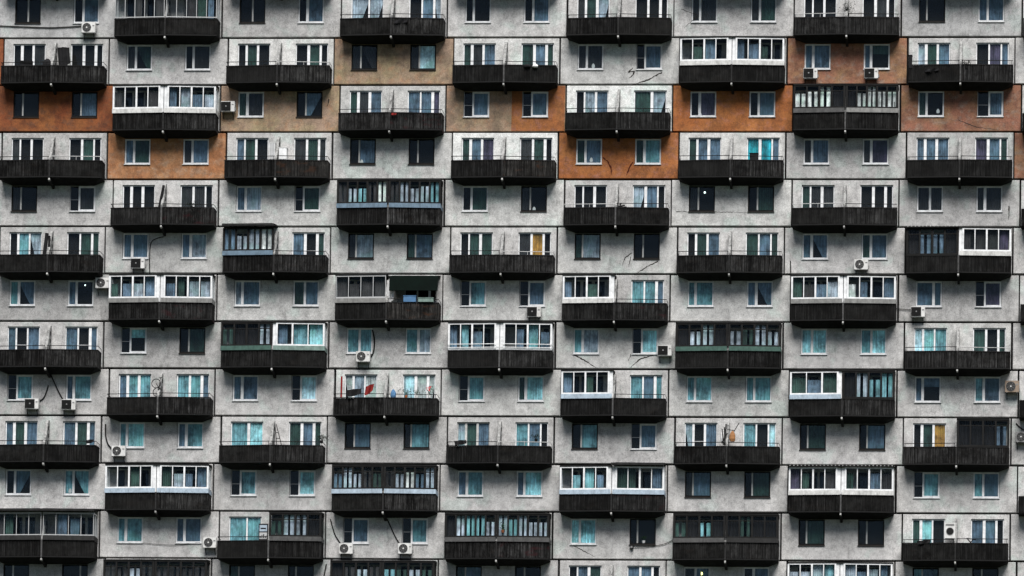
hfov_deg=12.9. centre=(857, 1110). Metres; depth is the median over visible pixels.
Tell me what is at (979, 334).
balcony window
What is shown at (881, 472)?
inner window
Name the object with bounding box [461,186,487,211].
plastic window
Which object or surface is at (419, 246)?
wooden window
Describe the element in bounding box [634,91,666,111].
balcony window
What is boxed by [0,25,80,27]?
cable
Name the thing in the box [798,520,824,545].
wooden window
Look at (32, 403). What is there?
air conditioner
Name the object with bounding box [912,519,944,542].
balcony window
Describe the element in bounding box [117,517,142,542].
plastic window
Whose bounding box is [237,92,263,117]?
plastic window
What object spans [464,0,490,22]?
plastic window
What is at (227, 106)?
air conditioner
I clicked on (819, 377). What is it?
inner window
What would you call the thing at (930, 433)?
balcony window
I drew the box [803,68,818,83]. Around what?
air conditioner
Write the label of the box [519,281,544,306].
plastic window
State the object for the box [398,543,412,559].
air conditioner
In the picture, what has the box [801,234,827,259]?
plastic window
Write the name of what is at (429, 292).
balcony window
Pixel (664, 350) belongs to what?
air conditioner
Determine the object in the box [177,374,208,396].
balcony window
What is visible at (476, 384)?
plastic window
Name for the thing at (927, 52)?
balcony window
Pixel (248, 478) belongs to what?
plastic window
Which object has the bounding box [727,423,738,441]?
basket
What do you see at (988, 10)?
plastic window
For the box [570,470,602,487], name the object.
inner window
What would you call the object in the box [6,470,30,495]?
plastic window
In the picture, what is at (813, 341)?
plastic window
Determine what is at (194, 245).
plastic window
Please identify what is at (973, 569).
wooden window
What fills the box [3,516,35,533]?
inner window
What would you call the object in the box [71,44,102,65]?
balcony window
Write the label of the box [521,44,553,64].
balcony window
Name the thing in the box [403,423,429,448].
wooden window
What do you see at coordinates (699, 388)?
plastic window
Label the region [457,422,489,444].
balcony window
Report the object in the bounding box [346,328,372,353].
plastic window
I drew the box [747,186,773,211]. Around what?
wooden window
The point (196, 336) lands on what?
wooden window
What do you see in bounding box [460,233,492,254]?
balcony window
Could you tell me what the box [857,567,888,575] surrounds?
inner window
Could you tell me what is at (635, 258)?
wooden window
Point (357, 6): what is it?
balcony window
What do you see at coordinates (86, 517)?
inner window
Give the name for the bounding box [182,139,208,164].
plastic window
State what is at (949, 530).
washing machine
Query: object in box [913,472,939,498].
plastic window
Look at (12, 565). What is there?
wooden window
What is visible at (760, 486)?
wooden window
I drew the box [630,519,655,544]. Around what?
wooden window
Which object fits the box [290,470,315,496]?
plastic window
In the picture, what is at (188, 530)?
plastic window
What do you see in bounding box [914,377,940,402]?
plastic window
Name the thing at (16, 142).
balcony window
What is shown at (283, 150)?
cabinet
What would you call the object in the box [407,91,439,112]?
balcony window
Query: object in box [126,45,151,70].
plastic window
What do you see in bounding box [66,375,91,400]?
plastic window
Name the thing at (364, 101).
balcony window
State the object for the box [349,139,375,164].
wooden window
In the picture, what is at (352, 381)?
balcony window
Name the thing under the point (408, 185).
inner window
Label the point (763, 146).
balcony window
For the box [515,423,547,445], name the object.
balcony window
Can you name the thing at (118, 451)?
air conditioner
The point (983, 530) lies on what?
balcony window
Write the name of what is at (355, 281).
inner window
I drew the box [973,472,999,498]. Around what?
plastic window
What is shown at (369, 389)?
red blanket
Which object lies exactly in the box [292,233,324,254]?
balcony window
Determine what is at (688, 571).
plastic window
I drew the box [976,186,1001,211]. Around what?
plastic window
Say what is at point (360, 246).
wooden window
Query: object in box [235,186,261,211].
plastic window
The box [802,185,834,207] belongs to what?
balcony window
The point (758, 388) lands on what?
plastic window
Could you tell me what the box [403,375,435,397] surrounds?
balcony window
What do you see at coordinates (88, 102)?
wooden window
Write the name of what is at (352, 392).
laundry
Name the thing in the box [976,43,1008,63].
balcony window
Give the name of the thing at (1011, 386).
air conditioner
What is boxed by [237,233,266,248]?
inner window
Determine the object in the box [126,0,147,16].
inner window
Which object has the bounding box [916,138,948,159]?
balcony window
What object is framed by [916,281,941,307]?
plastic window
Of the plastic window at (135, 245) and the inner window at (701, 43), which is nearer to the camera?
the inner window at (701, 43)
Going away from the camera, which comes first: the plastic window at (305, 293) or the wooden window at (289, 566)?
the wooden window at (289, 566)
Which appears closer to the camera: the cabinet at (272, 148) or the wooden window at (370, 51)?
the cabinet at (272, 148)
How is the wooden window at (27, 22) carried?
in the apartment block
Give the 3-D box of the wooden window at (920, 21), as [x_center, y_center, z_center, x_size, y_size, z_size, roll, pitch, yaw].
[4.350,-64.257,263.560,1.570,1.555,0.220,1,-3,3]
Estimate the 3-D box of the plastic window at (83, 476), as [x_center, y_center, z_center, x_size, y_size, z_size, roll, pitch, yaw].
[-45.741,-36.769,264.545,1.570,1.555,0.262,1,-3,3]
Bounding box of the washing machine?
[945,523,954,538]
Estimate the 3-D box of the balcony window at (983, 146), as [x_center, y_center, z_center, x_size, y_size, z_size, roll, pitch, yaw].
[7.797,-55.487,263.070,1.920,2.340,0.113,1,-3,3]
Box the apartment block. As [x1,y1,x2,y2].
[0,0,1023,575]
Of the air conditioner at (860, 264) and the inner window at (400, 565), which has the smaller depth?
the air conditioner at (860, 264)
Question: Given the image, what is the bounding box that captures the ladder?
[275,424,281,444]
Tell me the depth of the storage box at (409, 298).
262.96 m
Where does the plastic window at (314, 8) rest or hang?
in the apartment block
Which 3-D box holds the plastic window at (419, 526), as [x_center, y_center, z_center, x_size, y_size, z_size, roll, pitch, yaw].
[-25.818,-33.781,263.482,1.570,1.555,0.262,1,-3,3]
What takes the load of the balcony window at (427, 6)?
in the apartment block
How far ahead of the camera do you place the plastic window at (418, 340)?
264.11 m
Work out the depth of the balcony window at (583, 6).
264.63 m
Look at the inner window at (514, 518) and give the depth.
263.21 m
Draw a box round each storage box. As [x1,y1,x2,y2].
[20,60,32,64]
[403,295,416,301]
[418,297,433,301]
[749,153,758,159]
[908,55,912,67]
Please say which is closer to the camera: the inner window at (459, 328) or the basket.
the basket
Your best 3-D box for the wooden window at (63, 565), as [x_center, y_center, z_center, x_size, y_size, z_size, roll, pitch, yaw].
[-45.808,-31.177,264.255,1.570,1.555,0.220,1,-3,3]
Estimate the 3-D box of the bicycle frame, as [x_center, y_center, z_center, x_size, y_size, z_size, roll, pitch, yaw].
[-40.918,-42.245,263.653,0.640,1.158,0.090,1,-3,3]
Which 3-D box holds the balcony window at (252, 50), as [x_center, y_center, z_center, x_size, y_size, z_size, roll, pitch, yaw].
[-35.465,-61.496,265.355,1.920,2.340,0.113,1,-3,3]
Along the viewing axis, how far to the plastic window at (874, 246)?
263.15 m
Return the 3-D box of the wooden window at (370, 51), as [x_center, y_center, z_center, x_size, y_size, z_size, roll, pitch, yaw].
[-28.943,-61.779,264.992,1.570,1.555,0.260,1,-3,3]
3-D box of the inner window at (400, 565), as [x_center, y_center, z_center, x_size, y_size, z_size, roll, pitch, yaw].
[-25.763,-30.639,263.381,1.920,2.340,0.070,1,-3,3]
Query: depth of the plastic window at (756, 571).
262.51 m
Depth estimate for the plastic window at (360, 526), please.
263.73 m
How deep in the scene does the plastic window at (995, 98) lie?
263.21 m
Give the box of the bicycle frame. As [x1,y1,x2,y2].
[151,377,161,396]
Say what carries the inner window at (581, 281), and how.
in the apartment block
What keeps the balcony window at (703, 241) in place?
in the apartment block
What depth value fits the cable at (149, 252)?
264.88 m
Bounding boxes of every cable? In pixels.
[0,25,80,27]
[149,236,163,273]
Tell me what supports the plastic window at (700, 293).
in the apartment block
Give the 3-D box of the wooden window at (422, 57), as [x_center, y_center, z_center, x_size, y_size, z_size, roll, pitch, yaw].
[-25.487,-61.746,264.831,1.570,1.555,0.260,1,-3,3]
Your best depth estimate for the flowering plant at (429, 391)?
262.72 m
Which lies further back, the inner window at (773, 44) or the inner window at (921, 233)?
the inner window at (773, 44)
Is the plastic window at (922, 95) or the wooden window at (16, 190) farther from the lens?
the wooden window at (16, 190)
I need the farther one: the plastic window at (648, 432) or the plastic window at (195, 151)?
the plastic window at (195, 151)
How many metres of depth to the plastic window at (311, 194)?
264.82 m
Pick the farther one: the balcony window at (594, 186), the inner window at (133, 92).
the inner window at (133, 92)
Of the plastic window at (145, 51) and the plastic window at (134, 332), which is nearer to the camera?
the plastic window at (134, 332)
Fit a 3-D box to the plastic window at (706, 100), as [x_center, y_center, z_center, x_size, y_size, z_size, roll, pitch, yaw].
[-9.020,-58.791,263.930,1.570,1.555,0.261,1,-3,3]
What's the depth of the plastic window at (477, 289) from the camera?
264.11 m
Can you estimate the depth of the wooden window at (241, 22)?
265.47 m
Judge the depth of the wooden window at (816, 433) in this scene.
262.76 m
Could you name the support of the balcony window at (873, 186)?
in the apartment block
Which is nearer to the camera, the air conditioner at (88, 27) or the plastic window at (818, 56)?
the plastic window at (818, 56)
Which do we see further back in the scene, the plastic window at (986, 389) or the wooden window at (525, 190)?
the wooden window at (525, 190)
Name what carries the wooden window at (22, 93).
in the apartment block
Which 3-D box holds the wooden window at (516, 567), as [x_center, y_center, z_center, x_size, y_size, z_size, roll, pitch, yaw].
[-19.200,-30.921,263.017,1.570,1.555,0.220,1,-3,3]
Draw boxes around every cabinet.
[269,142,275,158]
[279,147,287,159]
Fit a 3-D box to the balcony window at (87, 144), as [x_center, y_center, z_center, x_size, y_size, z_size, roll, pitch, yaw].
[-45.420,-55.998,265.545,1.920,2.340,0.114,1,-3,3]
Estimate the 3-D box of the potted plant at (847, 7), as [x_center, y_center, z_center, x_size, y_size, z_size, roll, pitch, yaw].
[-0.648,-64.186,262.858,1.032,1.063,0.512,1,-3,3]
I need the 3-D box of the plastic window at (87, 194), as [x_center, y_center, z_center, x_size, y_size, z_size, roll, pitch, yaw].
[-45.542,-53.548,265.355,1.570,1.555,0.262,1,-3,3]
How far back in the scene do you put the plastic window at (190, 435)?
264.44 m
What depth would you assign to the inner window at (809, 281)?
263.15 m
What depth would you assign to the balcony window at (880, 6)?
263.79 m
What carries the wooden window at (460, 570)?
in the apartment block
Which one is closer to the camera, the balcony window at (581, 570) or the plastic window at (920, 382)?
the plastic window at (920, 382)
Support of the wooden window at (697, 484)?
in the apartment block
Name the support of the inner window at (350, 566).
in the apartment block
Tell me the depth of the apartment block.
263.57 m
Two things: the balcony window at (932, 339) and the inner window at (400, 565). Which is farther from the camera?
the inner window at (400, 565)
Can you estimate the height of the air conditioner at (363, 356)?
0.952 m
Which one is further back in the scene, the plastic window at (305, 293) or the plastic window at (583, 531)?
the plastic window at (305, 293)
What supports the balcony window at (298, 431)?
in the apartment block
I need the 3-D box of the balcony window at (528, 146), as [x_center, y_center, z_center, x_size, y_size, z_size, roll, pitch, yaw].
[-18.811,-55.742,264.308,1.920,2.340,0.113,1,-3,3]
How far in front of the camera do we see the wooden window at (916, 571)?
262.06 m
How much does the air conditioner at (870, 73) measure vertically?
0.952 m
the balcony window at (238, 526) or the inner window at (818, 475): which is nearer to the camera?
the inner window at (818, 475)
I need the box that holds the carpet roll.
[158,185,164,206]
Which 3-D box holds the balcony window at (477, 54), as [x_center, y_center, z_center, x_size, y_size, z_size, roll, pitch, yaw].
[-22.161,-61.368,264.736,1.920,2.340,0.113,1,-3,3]
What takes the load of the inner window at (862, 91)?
in the apartment block
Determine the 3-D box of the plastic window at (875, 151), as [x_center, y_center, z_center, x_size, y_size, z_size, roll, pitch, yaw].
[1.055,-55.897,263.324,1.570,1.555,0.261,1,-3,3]
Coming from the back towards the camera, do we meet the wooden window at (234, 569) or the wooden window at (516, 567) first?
the wooden window at (234, 569)
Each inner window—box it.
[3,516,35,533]
[67,516,92,534]
[118,469,149,486]
[118,564,146,575]
[122,280,145,283]
[125,91,156,106]
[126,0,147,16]
[173,564,204,575]
[175,469,206,486]
[184,0,215,18]
[190,91,213,94]
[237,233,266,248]
[345,565,373,575]
[347,280,374,294]
[348,185,373,201]
[400,565,431,575]
[408,185,435,201]
[459,328,490,346]
[514,518,546,535]
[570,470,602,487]
[572,375,603,392]
[573,280,605,296]
[636,471,652,487]
[683,518,710,535]
[690,43,722,58]
[690,328,713,344]
[749,43,780,58]
[799,376,820,389]
[800,471,830,488]
[802,280,832,284]
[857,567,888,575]
[858,471,889,495]
[860,281,882,296]
[861,91,885,106]
[921,233,936,252]
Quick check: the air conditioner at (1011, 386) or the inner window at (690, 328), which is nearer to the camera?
the air conditioner at (1011, 386)
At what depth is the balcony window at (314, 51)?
265.21 m
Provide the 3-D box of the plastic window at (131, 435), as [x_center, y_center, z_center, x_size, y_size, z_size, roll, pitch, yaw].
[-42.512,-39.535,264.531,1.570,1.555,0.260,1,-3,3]
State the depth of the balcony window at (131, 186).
265.28 m
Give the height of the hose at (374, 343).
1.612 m
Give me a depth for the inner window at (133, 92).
265.54 m
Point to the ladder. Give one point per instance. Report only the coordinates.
(278, 434)
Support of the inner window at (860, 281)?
in the apartment block
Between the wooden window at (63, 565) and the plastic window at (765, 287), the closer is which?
the plastic window at (765, 287)
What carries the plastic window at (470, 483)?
in the apartment block
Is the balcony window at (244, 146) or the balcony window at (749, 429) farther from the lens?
the balcony window at (244, 146)
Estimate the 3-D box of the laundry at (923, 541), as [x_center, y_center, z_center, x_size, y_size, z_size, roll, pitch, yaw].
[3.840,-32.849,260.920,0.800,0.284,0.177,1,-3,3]
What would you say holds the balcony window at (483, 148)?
in the apartment block
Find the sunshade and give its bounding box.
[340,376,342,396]
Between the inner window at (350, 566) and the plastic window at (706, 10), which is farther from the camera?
the plastic window at (706, 10)
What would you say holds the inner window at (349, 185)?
in the apartment block
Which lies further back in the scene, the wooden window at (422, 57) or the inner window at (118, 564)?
the wooden window at (422, 57)
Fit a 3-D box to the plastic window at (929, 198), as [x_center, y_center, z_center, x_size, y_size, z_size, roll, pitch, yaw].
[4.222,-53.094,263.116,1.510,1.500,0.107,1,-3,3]
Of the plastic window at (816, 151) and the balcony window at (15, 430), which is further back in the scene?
the balcony window at (15, 430)
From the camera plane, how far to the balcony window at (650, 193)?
263.92 m
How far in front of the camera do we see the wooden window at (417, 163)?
264.56 m
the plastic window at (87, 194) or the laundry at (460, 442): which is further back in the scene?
the plastic window at (87, 194)
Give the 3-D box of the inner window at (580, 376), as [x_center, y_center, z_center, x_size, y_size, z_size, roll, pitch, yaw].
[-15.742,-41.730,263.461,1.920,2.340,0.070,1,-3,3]
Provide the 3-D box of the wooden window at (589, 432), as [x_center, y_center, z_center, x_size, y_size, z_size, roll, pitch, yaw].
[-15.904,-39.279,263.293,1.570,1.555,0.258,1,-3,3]
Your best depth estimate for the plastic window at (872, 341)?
262.89 m
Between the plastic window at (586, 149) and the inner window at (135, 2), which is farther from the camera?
the inner window at (135, 2)
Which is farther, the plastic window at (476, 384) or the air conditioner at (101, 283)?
the air conditioner at (101, 283)
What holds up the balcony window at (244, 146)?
in the apartment block
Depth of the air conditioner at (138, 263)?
264.47 m
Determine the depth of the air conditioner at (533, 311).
263.24 m
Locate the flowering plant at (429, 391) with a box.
[424,386,433,397]
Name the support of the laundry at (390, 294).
hanging from the apartment block
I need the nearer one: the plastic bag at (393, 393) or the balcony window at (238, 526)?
the plastic bag at (393, 393)
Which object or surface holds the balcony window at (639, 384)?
in the apartment block
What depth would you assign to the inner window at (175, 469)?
264.31 m
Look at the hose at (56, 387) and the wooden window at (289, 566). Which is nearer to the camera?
the wooden window at (289, 566)
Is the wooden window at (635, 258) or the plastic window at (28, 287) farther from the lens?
the plastic window at (28, 287)
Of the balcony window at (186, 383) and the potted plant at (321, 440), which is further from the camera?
the balcony window at (186, 383)
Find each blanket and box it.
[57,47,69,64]
[364,384,373,394]
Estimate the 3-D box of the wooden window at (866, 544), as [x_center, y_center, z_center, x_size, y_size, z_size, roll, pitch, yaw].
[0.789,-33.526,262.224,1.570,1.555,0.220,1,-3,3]
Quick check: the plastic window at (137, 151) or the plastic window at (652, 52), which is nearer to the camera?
the plastic window at (652, 52)
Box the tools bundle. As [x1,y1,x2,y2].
[722,424,727,444]
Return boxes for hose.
[51,375,62,398]
[371,330,374,356]
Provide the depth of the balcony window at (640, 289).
263.66 m
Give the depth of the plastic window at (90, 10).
265.99 m
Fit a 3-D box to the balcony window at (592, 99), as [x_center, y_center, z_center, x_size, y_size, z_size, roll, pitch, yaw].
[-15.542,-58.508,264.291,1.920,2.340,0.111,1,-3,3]
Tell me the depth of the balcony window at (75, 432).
264.76 m
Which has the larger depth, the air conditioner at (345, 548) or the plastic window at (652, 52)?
the plastic window at (652, 52)
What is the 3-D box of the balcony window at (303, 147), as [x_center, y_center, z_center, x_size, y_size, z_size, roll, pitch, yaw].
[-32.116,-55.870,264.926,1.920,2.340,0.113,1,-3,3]
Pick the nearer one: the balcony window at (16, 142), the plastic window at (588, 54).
the plastic window at (588, 54)
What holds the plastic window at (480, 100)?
in the apartment block
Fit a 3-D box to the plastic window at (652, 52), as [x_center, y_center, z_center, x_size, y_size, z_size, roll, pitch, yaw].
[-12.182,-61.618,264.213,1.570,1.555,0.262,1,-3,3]
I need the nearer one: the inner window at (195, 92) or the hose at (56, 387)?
the hose at (56, 387)
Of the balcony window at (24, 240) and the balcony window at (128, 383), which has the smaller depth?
the balcony window at (128, 383)
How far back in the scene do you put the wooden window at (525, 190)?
264.24 m
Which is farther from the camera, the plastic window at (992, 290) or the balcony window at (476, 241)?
the balcony window at (476, 241)
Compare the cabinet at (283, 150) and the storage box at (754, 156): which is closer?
the storage box at (754, 156)
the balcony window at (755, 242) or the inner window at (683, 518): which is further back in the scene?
the balcony window at (755, 242)
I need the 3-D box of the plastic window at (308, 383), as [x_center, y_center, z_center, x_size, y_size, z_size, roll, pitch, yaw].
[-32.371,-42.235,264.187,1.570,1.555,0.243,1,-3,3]
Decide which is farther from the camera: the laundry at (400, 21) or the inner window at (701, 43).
the inner window at (701, 43)
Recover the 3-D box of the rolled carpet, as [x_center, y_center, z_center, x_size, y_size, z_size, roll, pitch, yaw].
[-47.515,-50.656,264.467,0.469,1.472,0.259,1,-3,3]
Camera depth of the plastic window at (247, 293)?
264.69 m
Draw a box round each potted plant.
[317,432,328,442]
[838,0,854,13]
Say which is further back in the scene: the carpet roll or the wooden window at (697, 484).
the carpet roll
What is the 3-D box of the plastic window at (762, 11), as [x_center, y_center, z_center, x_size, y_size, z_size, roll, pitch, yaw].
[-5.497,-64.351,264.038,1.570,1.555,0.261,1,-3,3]
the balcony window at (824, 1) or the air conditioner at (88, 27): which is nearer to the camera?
the balcony window at (824, 1)
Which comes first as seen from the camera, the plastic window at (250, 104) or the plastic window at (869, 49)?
the plastic window at (869, 49)
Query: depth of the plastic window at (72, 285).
265.15 m
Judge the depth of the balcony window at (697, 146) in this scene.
263.92 m
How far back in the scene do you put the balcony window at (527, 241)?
264.11 m
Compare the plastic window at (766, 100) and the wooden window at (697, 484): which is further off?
the plastic window at (766, 100)
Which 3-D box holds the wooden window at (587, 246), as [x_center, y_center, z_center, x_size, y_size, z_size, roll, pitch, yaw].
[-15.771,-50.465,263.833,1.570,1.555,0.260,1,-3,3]
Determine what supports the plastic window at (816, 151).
in the apartment block
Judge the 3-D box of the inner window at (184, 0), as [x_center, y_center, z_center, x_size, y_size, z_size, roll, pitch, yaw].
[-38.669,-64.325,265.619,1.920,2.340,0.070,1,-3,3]
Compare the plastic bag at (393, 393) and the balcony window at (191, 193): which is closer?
the plastic bag at (393, 393)
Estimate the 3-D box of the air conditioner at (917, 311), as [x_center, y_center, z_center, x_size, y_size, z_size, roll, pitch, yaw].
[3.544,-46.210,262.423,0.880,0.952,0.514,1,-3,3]
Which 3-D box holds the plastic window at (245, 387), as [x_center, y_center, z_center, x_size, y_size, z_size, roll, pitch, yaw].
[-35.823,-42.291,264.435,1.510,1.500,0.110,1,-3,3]
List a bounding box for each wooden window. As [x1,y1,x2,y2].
[4,564,28,575]
[10,186,36,211]
[12,92,38,117]
[14,0,40,23]
[62,565,87,575]
[71,92,97,117]
[178,328,204,353]
[229,565,254,575]
[239,0,265,23]
[288,565,313,575]
[296,92,322,117]
[344,423,370,448]
[348,234,373,258]
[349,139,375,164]
[351,45,377,70]
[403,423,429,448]
[407,234,432,258]
[408,139,434,164]
[409,45,435,70]
[456,566,481,575]
[515,566,540,575]
[520,186,546,211]
[571,424,597,449]
[574,234,600,259]
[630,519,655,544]
[633,234,659,259]
[684,472,710,497]
[688,186,714,211]
[744,472,770,497]
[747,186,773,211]
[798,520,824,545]
[800,424,825,449]
[857,520,883,545]
[859,424,885,450]
[913,568,938,575]
[918,0,944,22]
[972,568,998,575]
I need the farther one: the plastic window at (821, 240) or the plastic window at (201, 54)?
the plastic window at (201, 54)
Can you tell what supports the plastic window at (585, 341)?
in the apartment block
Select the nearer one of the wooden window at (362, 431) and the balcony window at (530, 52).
the wooden window at (362, 431)
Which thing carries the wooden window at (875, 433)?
in the apartment block
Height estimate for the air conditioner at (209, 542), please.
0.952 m
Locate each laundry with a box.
[346,389,360,396]
[385,280,393,301]
[392,19,407,23]
[454,440,465,444]
[917,540,930,543]
[925,68,938,71]
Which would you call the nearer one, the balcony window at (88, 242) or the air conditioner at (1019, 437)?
the air conditioner at (1019, 437)
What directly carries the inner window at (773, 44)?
in the apartment block
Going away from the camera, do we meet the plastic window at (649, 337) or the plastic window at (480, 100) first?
the plastic window at (649, 337)
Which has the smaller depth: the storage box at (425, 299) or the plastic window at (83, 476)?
the storage box at (425, 299)
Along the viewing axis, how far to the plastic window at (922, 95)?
263.40 m
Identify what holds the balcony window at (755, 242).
in the apartment block
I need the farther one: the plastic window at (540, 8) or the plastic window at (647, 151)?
the plastic window at (540, 8)
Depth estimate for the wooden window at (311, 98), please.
265.08 m
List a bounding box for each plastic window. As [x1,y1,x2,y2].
[6,375,32,400]
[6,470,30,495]
[10,280,34,305]
[63,470,89,495]
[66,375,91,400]
[68,281,93,305]
[69,186,95,211]
[73,0,98,23]
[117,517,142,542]
[119,422,144,448]
[120,328,146,353]
[122,233,147,258]
[124,139,150,164]
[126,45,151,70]
[175,517,201,543]
[177,423,202,448]
[180,233,206,258]
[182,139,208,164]
[184,45,210,70]
[231,470,256,495]
[233,375,258,400]
[234,281,259,306]
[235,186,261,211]
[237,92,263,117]
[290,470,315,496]
[291,375,316,401]
[292,281,318,306]
[294,186,320,211]
[297,0,323,23]
[343,518,368,543]
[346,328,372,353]
[402,518,427,544]
[404,328,430,353]
[457,471,483,496]
[458,376,484,401]
[460,281,486,306]
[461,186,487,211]
[463,92,489,117]
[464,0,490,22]
[516,471,542,496]
[517,376,543,401]
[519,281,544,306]
[522,92,547,117]
[523,0,549,22]
[570,519,596,544]
[572,329,598,354]
[575,139,601,164]
[577,44,603,69]
[630,424,656,449]
[632,329,657,354]
[634,139,660,164]
[636,44,661,69]
[684,567,709,575]
[686,376,712,402]
[687,281,713,306]
[690,92,715,117]
[691,0,717,22]
[743,567,768,575]
[745,376,771,402]
[746,281,772,306]
[749,92,774,116]
[750,0,776,22]
[800,329,826,354]
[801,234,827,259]
[803,139,829,164]
[805,44,830,69]
[860,329,886,354]
[861,234,887,259]
[862,139,888,164]
[863,44,889,69]
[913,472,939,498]
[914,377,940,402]
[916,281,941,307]
[917,91,943,116]
[917,186,942,211]
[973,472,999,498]
[974,377,1000,402]
[975,281,1001,307]
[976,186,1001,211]
[977,91,1003,116]
[978,0,1003,21]
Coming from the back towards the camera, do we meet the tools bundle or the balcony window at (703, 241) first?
the balcony window at (703, 241)
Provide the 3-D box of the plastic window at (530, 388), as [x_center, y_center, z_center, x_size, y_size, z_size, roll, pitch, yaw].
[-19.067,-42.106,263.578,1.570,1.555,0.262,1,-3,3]
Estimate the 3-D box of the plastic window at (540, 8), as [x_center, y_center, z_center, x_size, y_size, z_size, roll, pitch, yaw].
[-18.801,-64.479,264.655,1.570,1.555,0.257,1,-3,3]
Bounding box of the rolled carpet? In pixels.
[43,233,50,253]
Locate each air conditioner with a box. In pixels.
[25,398,39,415]
[61,399,76,416]
[81,22,96,39]
[95,278,108,294]
[111,446,126,462]
[131,258,145,273]
[203,537,216,554]
[221,101,235,118]
[339,543,353,559]
[356,351,370,368]
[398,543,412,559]
[527,306,541,321]
[658,345,672,358]
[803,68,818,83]
[854,259,868,271]
[864,68,878,83]
[911,306,925,317]
[1005,381,1019,392]
[1015,432,1023,448]
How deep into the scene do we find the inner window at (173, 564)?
264.05 m
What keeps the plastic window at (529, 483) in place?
in the apartment block
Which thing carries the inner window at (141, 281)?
in the apartment block
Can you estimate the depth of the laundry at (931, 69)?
262.19 m
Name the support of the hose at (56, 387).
attached to the apartment block
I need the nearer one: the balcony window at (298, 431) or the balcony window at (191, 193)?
the balcony window at (298, 431)
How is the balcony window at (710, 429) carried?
in the apartment block
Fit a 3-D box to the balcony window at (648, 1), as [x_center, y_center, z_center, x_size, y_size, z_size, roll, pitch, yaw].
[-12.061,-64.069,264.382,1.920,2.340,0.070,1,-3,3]
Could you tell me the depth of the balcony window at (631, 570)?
262.83 m
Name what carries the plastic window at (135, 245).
in the apartment block
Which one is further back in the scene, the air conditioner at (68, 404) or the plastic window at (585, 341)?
the air conditioner at (68, 404)
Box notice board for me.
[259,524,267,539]
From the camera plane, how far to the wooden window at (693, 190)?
263.73 m
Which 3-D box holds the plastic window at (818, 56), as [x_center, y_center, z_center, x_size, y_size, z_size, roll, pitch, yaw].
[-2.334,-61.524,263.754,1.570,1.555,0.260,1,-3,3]
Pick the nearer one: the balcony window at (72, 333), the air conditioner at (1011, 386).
the air conditioner at (1011, 386)
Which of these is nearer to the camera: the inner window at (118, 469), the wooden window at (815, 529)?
the wooden window at (815, 529)
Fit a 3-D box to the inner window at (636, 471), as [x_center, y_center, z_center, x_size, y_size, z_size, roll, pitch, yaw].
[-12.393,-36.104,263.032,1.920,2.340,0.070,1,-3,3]
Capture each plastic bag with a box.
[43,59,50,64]
[390,389,395,396]
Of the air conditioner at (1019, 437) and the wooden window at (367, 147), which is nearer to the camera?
the air conditioner at (1019, 437)
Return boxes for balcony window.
[5,421,37,443]
[8,327,39,348]
[9,233,41,253]
[11,138,43,159]
[13,44,45,64]
[63,421,94,444]
[65,327,97,349]
[67,233,98,255]
[69,138,101,159]
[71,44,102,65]
[119,374,150,396]
[123,185,154,206]
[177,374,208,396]
[180,185,212,206]
[229,517,261,539]
[231,422,262,444]
[236,138,268,159]
[238,44,269,64]
[289,422,320,444]
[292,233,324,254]
[294,138,326,159]
[296,44,327,64]
[345,375,376,396]
[350,91,381,112]
[351,0,383,17]
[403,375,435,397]
[404,291,436,301]
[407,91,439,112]
[409,0,441,17]
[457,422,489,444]
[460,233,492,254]
[462,138,493,159]
[463,44,495,64]
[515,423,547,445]
[518,233,550,254]
[520,138,551,159]
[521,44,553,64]
[569,566,601,575]
[574,185,606,206]
[576,91,608,111]
[577,0,609,17]
[627,566,659,575]
[630,375,662,397]
[631,280,663,302]
[633,185,664,207]
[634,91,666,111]
[635,0,667,17]
[685,423,717,445]
[687,233,719,254]
[688,138,720,159]
[743,423,775,445]
[746,233,778,254]
[747,138,779,159]
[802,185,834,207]
[804,0,836,16]
[860,185,892,208]
[862,0,894,16]
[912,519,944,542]
[913,424,945,446]
[914,328,946,350]
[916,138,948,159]
[917,43,949,63]
[971,519,1003,542]
[973,328,1005,350]
[975,138,1007,159]
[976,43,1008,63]
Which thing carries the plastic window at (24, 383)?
in the apartment block
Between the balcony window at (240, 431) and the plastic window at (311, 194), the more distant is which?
the plastic window at (311, 194)
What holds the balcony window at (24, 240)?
in the apartment block
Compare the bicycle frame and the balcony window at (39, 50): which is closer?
the bicycle frame
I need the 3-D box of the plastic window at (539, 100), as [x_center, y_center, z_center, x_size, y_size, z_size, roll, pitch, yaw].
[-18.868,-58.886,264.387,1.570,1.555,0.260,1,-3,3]

